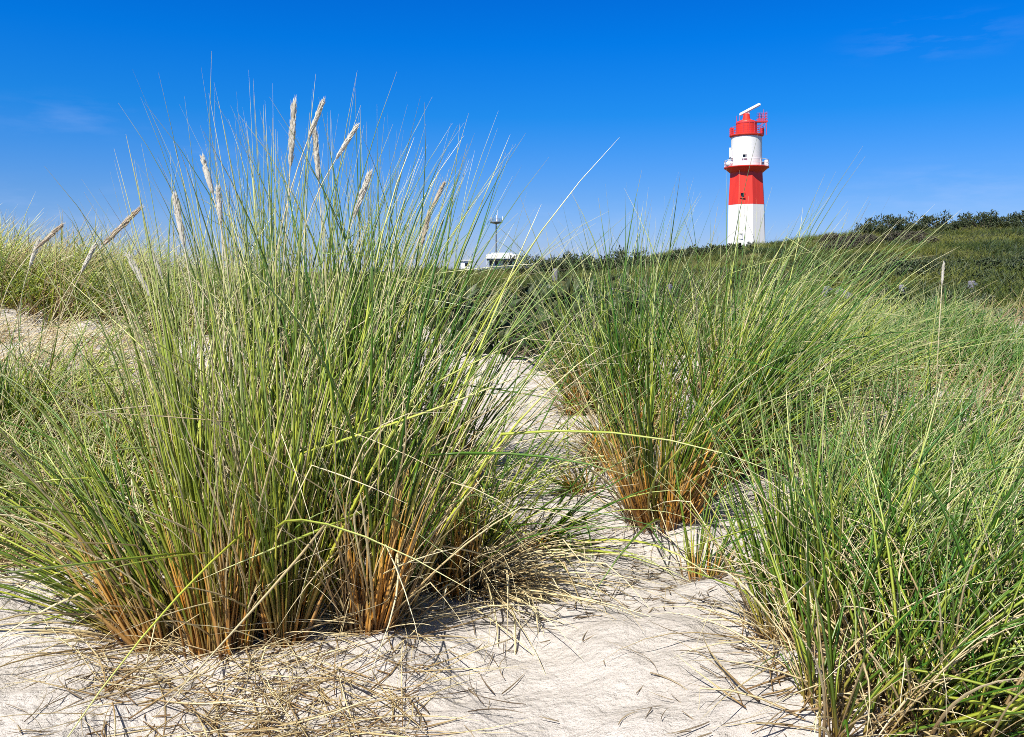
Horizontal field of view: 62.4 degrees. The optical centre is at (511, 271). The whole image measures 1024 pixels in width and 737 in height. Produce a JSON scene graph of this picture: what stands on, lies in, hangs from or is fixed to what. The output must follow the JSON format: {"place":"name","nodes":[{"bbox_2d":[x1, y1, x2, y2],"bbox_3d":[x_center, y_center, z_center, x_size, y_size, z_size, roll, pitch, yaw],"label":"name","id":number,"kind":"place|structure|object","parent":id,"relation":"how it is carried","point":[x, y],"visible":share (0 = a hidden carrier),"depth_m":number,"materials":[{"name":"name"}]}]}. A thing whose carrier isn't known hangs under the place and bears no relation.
{"place":"outdoors","nodes":[
{"label":"outdoors","id":0,"kind":"place"},
{"bbox_2d":[207,261,746,365],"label":"dune grass","id":1,"kind":"structure","parent":0,"point":[680,349],"depth_m":6.27,"materials":[{"name":"green plant"}]},
{"bbox_2d":[0,229,1023,736],"bbox_3d":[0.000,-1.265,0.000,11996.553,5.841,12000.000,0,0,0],"label":"sand ground","id":2,"kind":"structure","parent":0,"point":[576,695],"depth_m":1.62,"materials":[{"name":"beige sand"}]},
{"bbox_2d":[0,205,154,462],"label":"marram tussock","id":3,"kind":"object","parent":2,"relation":"on","point":[126,221],"visible":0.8,"depth_m":2.99,"materials":[{"name":"green plant"}]},
{"bbox_2d":[0,381,178,551],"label":"marram tussock","id":4,"kind":"object","parent":2,"relation":"on","point":[93,447],"visible":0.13,"depth_m":2.34,"materials":[{"name":"green plant"}]},
{"bbox_2d":[0,238,199,403],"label":"marram tussock","id":5,"kind":"object","parent":2,"relation":"on","point":[87,258],"visible":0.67,"depth_m":3.46,"materials":[{"name":"green plant"}]},
{"bbox_2d":[0,324,225,620],"bbox_3d":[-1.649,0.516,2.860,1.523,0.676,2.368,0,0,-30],"label":"dune grass","id":6,"kind":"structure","parent":2,"relation":"on","point":[34,445],"depth_m":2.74,"materials":[{"name":"green plant"}]},
{"bbox_2d":[0,315,227,588],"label":"straw litter","id":7,"kind":"object","parent":2,"relation":"on","point":[16,565],"visible":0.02,"depth_m":2.31,"materials":[{"name":"beige plant"}]},
{"bbox_2d":[0,290,233,453],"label":"sand","id":8,"kind":"structure","parent":2,"relation":"on","point":[50,333],"depth_m":4.26,"materials":[{"name":"beige sand"}]},
{"bbox_2d":[0,252,265,681],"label":"marram tussock","id":9,"kind":"object","parent":2,"relation":"on","point":[112,593],"visible":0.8,"depth_m":1.74,"materials":[{"name":"green plant"}]},
{"bbox_2d":[1,248,265,475],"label":"marram tussock","id":10,"kind":"object","parent":2,"relation":"on","point":[125,400],"visible":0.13,"depth_m":2.77,"materials":[{"name":"green plant"}]},
{"bbox_2d":[0,196,334,339],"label":"dune grass","id":11,"kind":"structure","parent":2,"relation":"on","point":[34,286],"depth_m":5.07,"materials":[{"name":"green plant"}]},
{"bbox_2d":[0,145,401,541],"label":"marram tussock","id":12,"kind":"object","parent":2,"relation":"on","point":[175,203],"visible":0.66,"depth_m":2.27,"materials":[{"name":"green plant"}]},
{"bbox_2d":[0,537,542,736],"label":"straw litter","id":13,"kind":"object","parent":2,"relation":"on","point":[216,701],"visible":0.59,"depth_m":1.53,"materials":[{"name":"beige plant"}]},
{"bbox_2d":[0,136,563,701],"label":"marram tussock","id":14,"kind":"object","parent":2,"relation":"on","point":[196,550],"visible":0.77,"depth_m":1.68,"materials":[{"name":"green plant"}]},
{"bbox_2d":[47,51,551,536],"bbox_3d":[-0.682,0.160,2.533,1.497,1.507,1.280,0,0,23],"label":"marram tussock","id":15,"kind":"object","parent":2,"relation":"on","point":[246,287],"visible":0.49,"depth_m":2.43,"materials":[{"name":"green plant"}]},
{"bbox_2d":[0,96,608,736],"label":"marram tussock","id":16,"kind":"object","parent":2,"relation":"on","point":[276,604],"visible":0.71,"depth_m":1.72,"materials":[{"name":"green plant"}]},
{"bbox_2d":[163,159,486,403],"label":"marram tussock","id":17,"kind":"object","parent":2,"relation":"on","point":[309,255],"visible":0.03,"depth_m":3.11,"materials":[{"name":"green plant"}]},
{"bbox_2d":[180,118,618,515],"bbox_3d":[-0.233,0.203,2.678,1.163,1.399,1.244,0,0,16],"label":"marram tussock","id":18,"kind":"object","parent":2,"relation":"on","point":[462,376],"visible":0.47,"depth_m":2.61,"materials":[{"name":"green plant"}]},
{"bbox_2d":[131,97,671,591],"bbox_3d":[-0.523,0.165,2.595,1.680,1.442,1.334,0,0,39],"label":"marram tussock","id":19,"kind":"object","parent":2,"relation":"on","point":[357,207],"visible":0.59,"depth_m":2.49,"materials":[{"name":"green plant"}]},
{"bbox_2d":[137,101,782,735],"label":"marram tussock","id":20,"kind":"object","parent":2,"relation":"on","point":[385,591],"visible":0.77,"depth_m":1.76,"materials":[{"name":"green plant"}]},
{"bbox_2d":[280,123,646,490],"bbox_3d":[-0.105,0.136,3.008,1.178,1.250,1.162,0,0,10],"label":"marram tussock","id":21,"kind":"object","parent":2,"relation":"on","point":[486,417],"visible":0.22,"depth_m":2.89,"materials":[{"name":"green plant"}]},
{"bbox_2d":[367,396,581,604],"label":"marram tussock","id":22,"kind":"object","parent":2,"relation":"on","point":[495,497],"visible":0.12,"depth_m":2.29,"materials":[{"name":"green plant"}]},
{"bbox_2d":[294,303,674,617],"bbox_3d":[-0.157,0.585,2.243,1.112,1.015,0.946,0,0,27],"label":"marram tussock","id":23,"kind":"object","parent":2,"relation":"on","point":[494,486],"visible":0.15,"depth_m":2.23,"materials":[{"name":"green plant"}]},
{"bbox_2d":[324,264,658,361],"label":"shrub","id":24,"kind":"object","parent":2,"relation":"on","point":[527,290],"visible":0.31,"depth_m":5.30,"materials":[{"name":"green plant"}]},
{"bbox_2d":[0,316,989,736],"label":"straw litter","id":25,"kind":"object","parent":2,"relation":"on","point":[748,648],"visible":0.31,"depth_m":1.53,"materials":[{"name":"beige plant"}]},
{"bbox_2d":[490,210,502,252],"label":"antenna mast","id":26,"kind":"object","parent":2,"relation":"on","point":[496,222],"visible":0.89,"depth_m":231.82,"materials":[{"name":"metal"}]},
{"bbox_2d":[297,309,707,674],"bbox_3d":[-0.012,0.582,2.147,1.026,0.995,1.066,0,0,35],"label":"marram tussock","id":27,"kind":"object","parent":2,"relation":"on","point":[450,569],"visible":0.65,"depth_m":2.03,"materials":[{"name":"green plant"}]},
{"bbox_2d":[486,253,518,269],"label":"pavilion","id":28,"kind":"structure","parent":2,"relation":"on","point":[498,257],"depth_m":199.51,"materials":[{"name":"paint"}]},
{"bbox_2d":[496,254,539,273],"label":"shrub","id":29,"kind":"object","parent":2,"relation":"on","point":[516,265],"visible":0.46,"depth_m":58.36,"materials":[{"name":"green plant"}]},
{"bbox_2d":[521,255,564,271],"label":"shrub","id":30,"kind":"object","parent":2,"relation":"on","point":[539,263],"visible":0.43,"depth_m":52.76,"materials":[{"name":"green plant"}]},
{"bbox_2d":[535,253,578,271],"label":"shrub","id":31,"kind":"object","parent":2,"relation":"on","point":[553,261],"visible":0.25,"depth_m":53.78,"materials":[{"name":"green plant"}]},
{"bbox_2d":[545,259,581,271],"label":"shrub","id":32,"kind":"object","parent":2,"relation":"on","point":[565,266],"visible":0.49,"depth_m":52.77,"materials":[{"name":"green plant"}]},
{"bbox_2d":[510,409,625,524],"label":"marram tussock","id":33,"kind":"object","parent":2,"relation":"on","point":[569,482],"visible":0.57,"depth_m":2.78,"materials":[{"name":"green plant"}]},
{"bbox_2d":[563,252,596,265],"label":"shrub","id":34,"kind":"object","parent":2,"relation":"on","point":[577,255],"visible":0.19,"depth_m":55.26,"materials":[{"name":"green plant"}]},
{"bbox_2d":[487,220,707,417],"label":"marram tussock","id":35,"kind":"object","parent":2,"relation":"on","point":[574,389],"visible":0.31,"depth_m":3.77,"materials":[{"name":"green plant"}]},
{"bbox_2d":[579,250,627,271],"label":"shrub","id":36,"kind":"object","parent":2,"relation":"on","point":[598,266],"visible":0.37,"depth_m":51.30,"materials":[{"name":"green plant"}]},
{"bbox_2d":[516,428,709,581],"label":"marram tussock","id":37,"kind":"object","parent":2,"relation":"on","point":[563,520],"visible":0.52,"depth_m":2.24,"materials":[{"name":"green plant"}]},
{"bbox_2d":[527,345,699,493],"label":"marram tussock","id":38,"kind":"object","parent":2,"relation":"on","point":[595,443],"visible":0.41,"depth_m":3.02,"materials":[{"name":"green plant"}]},
{"bbox_2d":[605,255,646,270],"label":"shrub","id":39,"kind":"object","parent":2,"relation":"on","point":[617,261],"visible":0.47,"depth_m":50.36,"materials":[{"name":"green plant"}]},
{"bbox_2d":[610,245,648,260],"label":"shrub","id":40,"kind":"object","parent":2,"relation":"on","point":[620,256],"visible":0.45,"depth_m":56.77,"materials":[{"name":"green plant"}]},
{"bbox_2d":[513,456,774,621],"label":"straw litter","id":41,"kind":"object","parent":2,"relation":"on","point":[660,588],"visible":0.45,"depth_m":2.02,"materials":[{"name":"beige plant"}]},
{"bbox_2d":[490,171,842,443],"bbox_3d":[0.526,0.159,3.316,1.369,1.162,1.239,0,0,41],"label":"marram tussock","id":42,"kind":"object","parent":2,"relation":"on","point":[630,339],"visible":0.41,"depth_m":3.29,"materials":[{"name":"green plant"}]},
{"bbox_2d":[667,248,696,260],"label":"shrub","id":43,"kind":"object","parent":2,"relation":"on","point":[677,254],"visible":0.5,"depth_m":51.00,"materials":[{"name":"green plant"}]},
{"bbox_2d":[685,243,717,256],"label":"shrub","id":44,"kind":"object","parent":2,"relation":"on","point":[705,250],"visible":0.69,"depth_m":49.91,"materials":[{"name":"green plant"}]},
{"bbox_2d":[455,190,948,608],"bbox_3d":[0.547,0.335,2.562,1.555,1.148,1.737,0,0,0],"label":"marram tussock","id":45,"kind":"object","parent":2,"relation":"on","point":[691,468],"visible":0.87,"depth_m":2.45,"materials":[{"name":"green plant"}]},
{"bbox_2d":[661,444,742,580],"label":"marram tussock","id":46,"kind":"object","parent":2,"relation":"on","point":[691,557],"visible":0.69,"depth_m":2.21,"materials":[{"name":"green plant"}]},
{"bbox_2d":[399,223,1023,353],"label":"hill scrub","id":47,"kind":"object","parent":2,"relation":"on","point":[985,272],"visible":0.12,"depth_m":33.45,"materials":[{"name":"green plant"}]},
{"bbox_2d":[727,241,755,251],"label":"shrub","id":48,"kind":"object","parent":2,"relation":"on","point":[741,247],"visible":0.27,"depth_m":52.15,"materials":[{"name":"green plant"}]},
{"bbox_2d":[724,103,768,245],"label":"lighthouse","id":49,"kind":"object","parent":2,"relation":"on","point":[744,137],"visible":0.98,"depth_m":122.00,"materials":[{"name":"white paint"}]},
{"bbox_2d":[704,455,793,577],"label":"marram tussock","id":50,"kind":"object","parent":2,"relation":"on","point":[717,562],"visible":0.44,"depth_m":2.20,"materials":[{"name":"green plant"}]},
{"bbox_2d":[629,193,925,397],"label":"marram tussock","id":51,"kind":"object","parent":2,"relation":"on","point":[717,334],"visible":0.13,"depth_m":3.91,"materials":[{"name":"green plant"}]},
{"bbox_2d":[700,339,887,474],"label":"marram tussock","id":52,"kind":"object","parent":2,"relation":"on","point":[800,431],"visible":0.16,"depth_m":2.90,"materials":[{"name":"green plant"}]},
{"bbox_2d":[585,128,1023,486],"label":"marram tussock","id":53,"kind":"object","parent":2,"relation":"on","point":[781,364],"visible":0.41,"depth_m":2.79,"materials":[{"name":"green plant"}]},
{"bbox_2d":[601,338,1023,661],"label":"marram tussock","id":54,"kind":"object","parent":2,"relation":"on","point":[756,551],"visible":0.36,"depth_m":1.68,"materials":[{"name":"green plant"}]},
{"bbox_2d":[630,347,1023,733],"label":"marram tussock","id":55,"kind":"object","parent":2,"relation":"on","point":[835,586],"visible":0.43,"depth_m":1.56,"materials":[{"name":"green plant"}]},
{"bbox_2d":[818,232,836,242],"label":"shrub","id":56,"kind":"object","parent":2,"relation":"on","point":[832,237],"visible":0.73,"depth_m":52.07,"materials":[{"name":"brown plant"}]},
{"bbox_2d":[818,240,855,252],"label":"shrub","id":57,"kind":"object","parent":2,"relation":"on","point":[836,248],"visible":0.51,"depth_m":43.97,"materials":[{"name":"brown plant"}]},
{"bbox_2d":[654,441,1023,736],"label":"marram tussock","id":58,"kind":"object","parent":2,"relation":"on","point":[840,725],"visible":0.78,"depth_m":1.29,"materials":[{"name":"green plant"}]},
{"bbox_2d":[661,179,1020,439],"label":"marram tussock","id":59,"kind":"object","parent":2,"relation":"on","point":[794,355],"visible":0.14,"depth_m":3.42,"materials":[{"name":"green plant"}]},
{"bbox_2d":[663,460,1022,736],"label":"straw litter","id":60,"kind":"object","parent":2,"relation":"on","point":[778,678],"visible":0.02,"depth_m":1.43,"materials":[{"name":"beige plant"}]},
{"bbox_2d":[669,371,1023,735],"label":"marram tussock","id":61,"kind":"object","parent":2,"relation":"on","point":[934,550],"visible":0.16,"depth_m":1.47,"materials":[{"name":"green plant"}]},
{"bbox_2d":[679,412,1023,736],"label":"marram tussock","id":62,"kind":"object","parent":2,"relation":"on","point":[999,725],"visible":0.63,"depth_m":1.30,"materials":[{"name":"green plant"}]},
{"bbox_2d":[836,233,867,240],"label":"shrub","id":63,"kind":"object","parent":2,"relation":"on","point":[852,238],"visible":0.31,"depth_m":47.60,"materials":[{"name":"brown plant"}]},
{"bbox_2d":[687,198,1020,419],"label":"marram tussock","id":64,"kind":"object","parent":2,"relation":"on","point":[868,332],"visible":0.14,"depth_m":3.76,"materials":[{"name":"green plant"}]},
{"bbox_2d":[693,276,1023,477],"bbox_3d":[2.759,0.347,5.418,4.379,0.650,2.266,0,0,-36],"label":"dune grass","id":65,"kind":"structure","parent":2,"relation":"on","point":[1001,330],"depth_m":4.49,"materials":[{"name":"green plant"}]},
{"bbox_2d":[837,259,883,270],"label":"shrub","id":66,"kind":"object","parent":2,"relation":"on","point":[870,260],"visible":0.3,"depth_m":32.72,"materials":[{"name":"green plant"}]},
{"bbox_2d":[852,222,871,233],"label":"shrub","id":67,"kind":"object","parent":2,"relation":"on","point":[866,229],"visible":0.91,"depth_m":57.78,"materials":[{"name":"green plant"}]},
{"bbox_2d":[708,338,1022,583],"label":"marram tussock","id":68,"kind":"object","parent":2,"relation":"on","point":[848,452],"visible":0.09,"depth_m":2.08,"materials":[{"name":"green plant"}]},
{"bbox_2d":[865,233,893,245],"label":"shrub","id":69,"kind":"object","parent":2,"relation":"on","point":[886,239],"visible":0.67,"depth_m":45.03,"materials":[{"name":"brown plant"}]},
{"bbox_2d":[869,223,890,234],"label":"shrub","id":70,"kind":"object","parent":2,"relation":"on","point":[881,229],"visible":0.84,"depth_m":57.67,"materials":[{"name":"green plant"}]},
{"bbox_2d":[865,215,894,228],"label":"shrub","id":71,"kind":"object","parent":2,"relation":"on","point":[873,221],"visible":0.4,"depth_m":60.77,"materials":[{"name":"green plant"}]},
{"bbox_2d":[738,338,1023,583],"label":"marram tussock","id":72,"kind":"object","parent":2,"relation":"on","point":[887,462],"visible":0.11,"depth_m":2.01,"materials":[{"name":"green plant"}]},
{"bbox_2d":[847,265,917,278],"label":"shrub","id":73,"kind":"object","parent":2,"relation":"on","point":[872,271],"visible":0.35,"depth_m":26.10,"materials":[{"name":"green plant"}]},
{"bbox_2d":[742,294,1023,510],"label":"marram tussock","id":74,"kind":"object","parent":2,"relation":"on","point":[891,424],"visible":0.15,"depth_m":2.71,"materials":[{"name":"green plant"}]},
{"bbox_2d":[746,358,1023,697],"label":"marram tussock","id":75,"kind":"object","parent":2,"relation":"on","point":[1012,551],"visible":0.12,"depth_m":1.48,"materials":[{"name":"green plant"}]},
{"bbox_2d":[874,213,911,233],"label":"shrub","id":76,"kind":"object","parent":2,"relation":"on","point":[899,220],"visible":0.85,"depth_m":58.25,"materials":[{"name":"green plant"}]},
{"bbox_2d":[880,266,910,277],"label":"shrub","id":77,"kind":"object","parent":2,"relation":"on","point":[899,273],"visible":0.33,"depth_m":25.62,"materials":[{"name":"green plant"}]},
{"bbox_2d":[866,291,927,308],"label":"shrub","id":78,"kind":"object","parent":2,"relation":"on","point":[904,299],"visible":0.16,"depth_m":18.90,"materials":[{"name":"green plant"}]},
{"bbox_2d":[888,230,906,238],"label":"shrub","id":79,"kind":"object","parent":2,"relation":"on","point":[896,234],"visible":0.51,"depth_m":48.24,"materials":[{"name":"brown plant"}]},
{"bbox_2d":[891,224,914,231],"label":"shrub","id":80,"kind":"object","parent":2,"relation":"on","point":[900,227],"visible":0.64,"depth_m":57.67,"materials":[{"name":"green plant"}]},
{"bbox_2d":[885,258,926,268],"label":"shrub","id":81,"kind":"object","parent":2,"relation":"on","point":[900,265],"visible":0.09,"depth_m":28.26,"materials":[{"name":"green plant"}]},
{"bbox_2d":[885,256,957,269],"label":"shrub","id":82,"kind":"object","parent":2,"relation":"on","point":[908,263],"visible":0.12,"depth_m":28.89,"materials":[{"name":"green plant"}]},
{"bbox_2d":[903,215,939,227],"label":"shrub","id":83,"kind":"object","parent":2,"relation":"on","point":[932,223],"visible":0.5,"depth_m":60.77,"materials":[{"name":"green plant"}]},
{"bbox_2d":[820,335,1023,570],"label":"marram tussock","id":84,"kind":"object","parent":2,"relation":"on","point":[971,446],"visible":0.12,"depth_m":2.19,"materials":[{"name":"green plant"}]},
{"bbox_2d":[825,415,1023,723],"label":"marram tussock","id":85,"kind":"object","parent":2,"relation":"on","point":[1013,613],"visible":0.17,"depth_m":1.35,"materials":[{"name":"green plant"}]},
{"bbox_2d":[903,261,950,276],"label":"shrub","id":86,"kind":"object","parent":2,"relation":"on","point":[920,271],"visible":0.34,"depth_m":25.95,"materials":[{"name":"green plant"}]},
{"bbox_2d":[834,261,1023,488],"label":"marram tussock","id":87,"kind":"object","parent":2,"relation":"on","point":[966,400],"visible":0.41,"depth_m":2.84,"materials":[{"name":"green plant"}]},
{"bbox_2d":[918,235,940,244],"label":"shrub","id":88,"kind":"object","parent":2,"relation":"on","point":[936,239],"visible":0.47,"depth_m":44.72,"materials":[{"name":"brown plant"}]},
{"bbox_2d":[905,209,953,229],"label":"shrub","id":89,"kind":"object","parent":2,"relation":"on","point":[943,221],"visible":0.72,"depth_m":59.88,"materials":[{"name":"green plant"}]},
{"bbox_2d":[913,255,947,270],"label":"shrub","id":90,"kind":"object","parent":2,"relation":"on","point":[923,262],"visible":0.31,"depth_m":27.36,"materials":[{"name":"green plant"}]},
{"bbox_2d":[842,361,1023,623],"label":"marram tussock","id":91,"kind":"object","parent":2,"relation":"on","point":[1002,495],"visible":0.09,"depth_m":1.56,"materials":[{"name":"green plant"}]},
{"bbox_2d":[849,342,1023,568],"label":"marram tussock","id":92,"kind":"object","parent":2,"relation":"on","point":[984,467],"visible":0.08,"depth_m":2.17,"materials":[{"name":"green plant"}]},
{"bbox_2d":[924,292,983,308],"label":"shrub","id":93,"kind":"object","parent":2,"relation":"on","point":[950,296],"visible":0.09,"depth_m":17.50,"materials":[{"name":"green plant"}]},
{"bbox_2d":[893,312,1023,483],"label":"marram tussock","id":94,"kind":"object","parent":2,"relation":"on","point":[1011,409],"visible":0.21,"depth_m":2.82,"materials":[{"name":"green plant"}]},
{"bbox_2d":[946,220,970,229],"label":"shrub","id":95,"kind":"object","parent":2,"relation":"on","point":[955,224],"visible":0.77,"depth_m":58.54,"materials":[{"name":"green plant"}]},
{"bbox_2d":[926,293,1001,308],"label":"shrub","id":96,"kind":"object","parent":2,"relation":"on","point":[985,297],"visible":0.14,"depth_m":17.38,"materials":[{"name":"green plant"}]},
{"bbox_2d":[957,209,998,228],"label":"shrub","id":97,"kind":"object","parent":2,"relation":"on","point":[983,218],"visible":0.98,"depth_m":57.33,"materials":[{"name":"green plant"}]},
{"bbox_2d":[958,257,1003,269],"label":"shrub","id":98,"kind":"object","parent":2,"relation":"on","point":[987,260],"visible":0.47,"depth_m":26.81,"materials":[{"name":"green plant"}]},
{"bbox_2d":[999,210,1023,222],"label":"shrub","id":99,"kind":"object","parent":2,"relation":"on","point":[1022,215],"visible":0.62,"depth_m":58.87,"materials":[{"name":"green plant"}]},
{"bbox_2d":[1001,256,1023,266],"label":"shrub","id":100,"kind":"object","parent":2,"relation":"on","point":[1013,260],"visible":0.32,"depth_m":28.95,"materials":[{"name":"green plant"}]},
{"bbox_2d":[1003,259,1023,271],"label":"shrub","id":101,"kind":"object","parent":2,"relation":"on","point":[1015,266],"visible":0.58,"depth_m":25.17,"materials":[{"name":"green plant"}]},
{"bbox_2d":[0,0,1023,271],"label":"sky","id":102,"kind":"structure","parent":0,"point":[930,93],"materials":[{"name":"blue"}]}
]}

